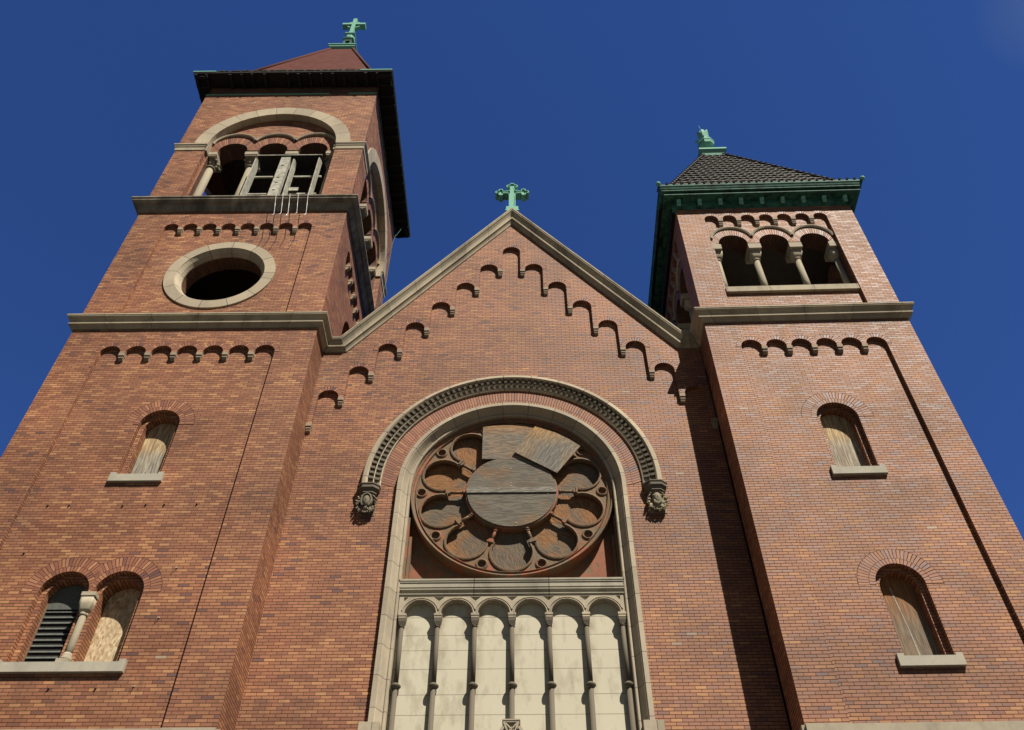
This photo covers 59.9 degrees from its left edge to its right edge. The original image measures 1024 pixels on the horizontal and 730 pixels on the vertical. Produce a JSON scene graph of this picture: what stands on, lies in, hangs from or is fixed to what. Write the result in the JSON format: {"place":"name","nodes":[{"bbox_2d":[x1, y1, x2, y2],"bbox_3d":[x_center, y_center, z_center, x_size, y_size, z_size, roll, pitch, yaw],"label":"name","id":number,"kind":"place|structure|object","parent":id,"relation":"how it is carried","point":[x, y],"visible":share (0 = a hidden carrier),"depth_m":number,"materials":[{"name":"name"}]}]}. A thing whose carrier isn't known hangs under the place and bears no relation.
{"place":"outdoors","nodes":[
{"label":"outdoors","id":0,"kind":"place"},
{"bbox_2d":[0,0,1023,539],"label":"sky","id":1,"kind":"structure","parent":0,"point":[583,106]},
{"label":"ground","id":2,"kind":"structure","parent":0,"visible":0},
{"bbox_2d":[0,47,410,729],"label":"bell tower","id":3,"kind":"structure","parent":2,"relation":"on","point":[150,459],"depth_m":20.31,"materials":[{"name":"brick"}]},
{"bbox_2d":[10,557,100,661],"bbox_3d":[-8.607,4.650,16.595,1.335,2.320,0.344,0,-48,0],"label":"window","id":4,"kind":"structure","parent":3,"relation":"in","point":[49,629],"depth_m":16.78,"materials":[{"name":"brick"}]},
{"bbox_2d":[71,556,161,661],"bbox_3d":[-7.278,4.690,16.631,1.335,2.320,0.484,0,-48,0],"label":"window","id":5,"kind":"structure","parent":3,"relation":"in","point":[103,635],"depth_m":16.86,"materials":[{"name":"wood"}]},
{"bbox_2d":[107,400,194,482],"bbox_3d":[-7.942,1.754,19.746,1.590,2.490,0.455,0,-48,0],"label":"window","id":6,"kind":"structure","parent":3,"relation":"in","point":[146,458],"depth_m":19.99,"materials":[{"name":"wood"}]},
{"bbox_2d":[163,242,275,308],"bbox_3d":[-7.931,-2.250,24.350,2.970,2.970,0.668,0,-48,0],"label":"round window","id":7,"kind":"structure","parent":3,"relation":"in","point":[196,264],"depth_m":24.68,"materials":[{"name":"stone"}]},
{"bbox_2d":[239,154,324,194],"bbox_3d":[-7.322,-5.677,28.012,2.400,2.970,0.600,0,-48,0],"label":"wooden frame","id":8,"kind":"object","parent":3,"relation":"on","point":[280,167],"visible":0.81,"depth_m":28.61,"materials":[{"name":"white wood"}]},
{"bbox_2d":[328,18,365,50],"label":"roof cross","id":9,"kind":"object","parent":3,"relation":"on","point":[353,27],"visible":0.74,"depth_m":43.27,"materials":[{"name":"green metal"}]},
{"bbox_2d":[378,227,402,307],"bbox_3d":[-4.511,-3.837,33.543,0.014,8.004,1.913,-1,-48,1],"label":"loose cable","id":10,"kind":"object","parent":3,"relation":"hanging from","point":[388,266],"visible":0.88,"depth_m":32.74,"materials":[{"name":"grey metal"}]},
{"bbox_2d":[235,207,789,729],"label":"church front","id":11,"kind":"structure","parent":2,"relation":"on","point":[433,569],"depth_m":18.84,"materials":[{"name":"brick"}]},
{"bbox_2d":[482,425,532,459],"bbox_3d":[-0.019,1.808,20.743,1.337,1.118,0.025,-1,-48,1],"label":"plywood sheet","id":12,"kind":"object","parent":11,"relation":"attached to","point":[502,441],"visible":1,"depth_m":20.77,"materials":[{"name":"grey wood"}]},
{"bbox_2d":[500,719,522,729],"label":"carved ornament","id":13,"kind":"object","parent":11,"relation":"attached to","point":[510,724],"depth_m":15.49,"materials":[{"name":"stone"}]},
{"bbox_2d":[495,183,528,211],"bbox_3d":[0.008,-5.128,28.206,1.084,2.042,0.370,-1,-48,1],"label":"gable cross","id":14,"kind":"object","parent":11,"relation":"on","point":[512,194],"visible":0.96,"depth_m":28.48,"materials":[{"name":"green metal"}]},
{"bbox_2d":[402,418,621,578],"bbox_3d":[-0.006,2.964,19.684,4.503,4.745,0.377,-1,-48,1],"label":"rose window","id":15,"kind":"structure","parent":11,"relation":"in","point":[472,516],"depth_m":19.27,"materials":[{"name":"red paint"}]},
{"bbox_2d":[514,426,579,472],"bbox_3d":[0.807,1.940,20.477,1.541,1.407,0.056,0,-48,0],"label":"plywood sheet","id":16,"kind":"object","parent":11,"relation":"attached to","point":[551,450],"visible":1,"depth_m":20.47,"materials":[{"name":"grey wood"}]},
{"bbox_2d":[648,153,1023,729],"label":"bell tower","id":17,"kind":"structure","parent":2,"relation":"on","point":[884,541],"depth_m":18.70,"materials":[{"name":"brick"}]},
{"bbox_2d":[695,127,726,156],"bbox_3d":[7.396,-8.412,33.899,1.000,3.010,1.000,-1,-48,1],"label":"roof finial","id":18,"kind":"object","parent":17,"relation":"on","point":[705,143],"visible":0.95,"depth_m":33.51,"materials":[{"name":"green metal"}]},
{"bbox_2d":[801,392,887,475],"bbox_3d":[7.261,1.558,19.536,1.590,2.490,0.415,-1,-48,1],"label":"window","id":19,"kind":"structure","parent":17,"relation":"in","point":[850,453],"depth_m":19.77,"materials":[{"name":"wood"}]},
{"bbox_2d":[857,549,966,667],"bbox_3d":[7.260,4.477,16.324,1.590,2.470,0.415,-1,-48,1],"label":"window","id":20,"kind":"structure","parent":17,"relation":"in","point":[913,601],"depth_m":16.50,"materials":[{"name":"wood"}]}
]}

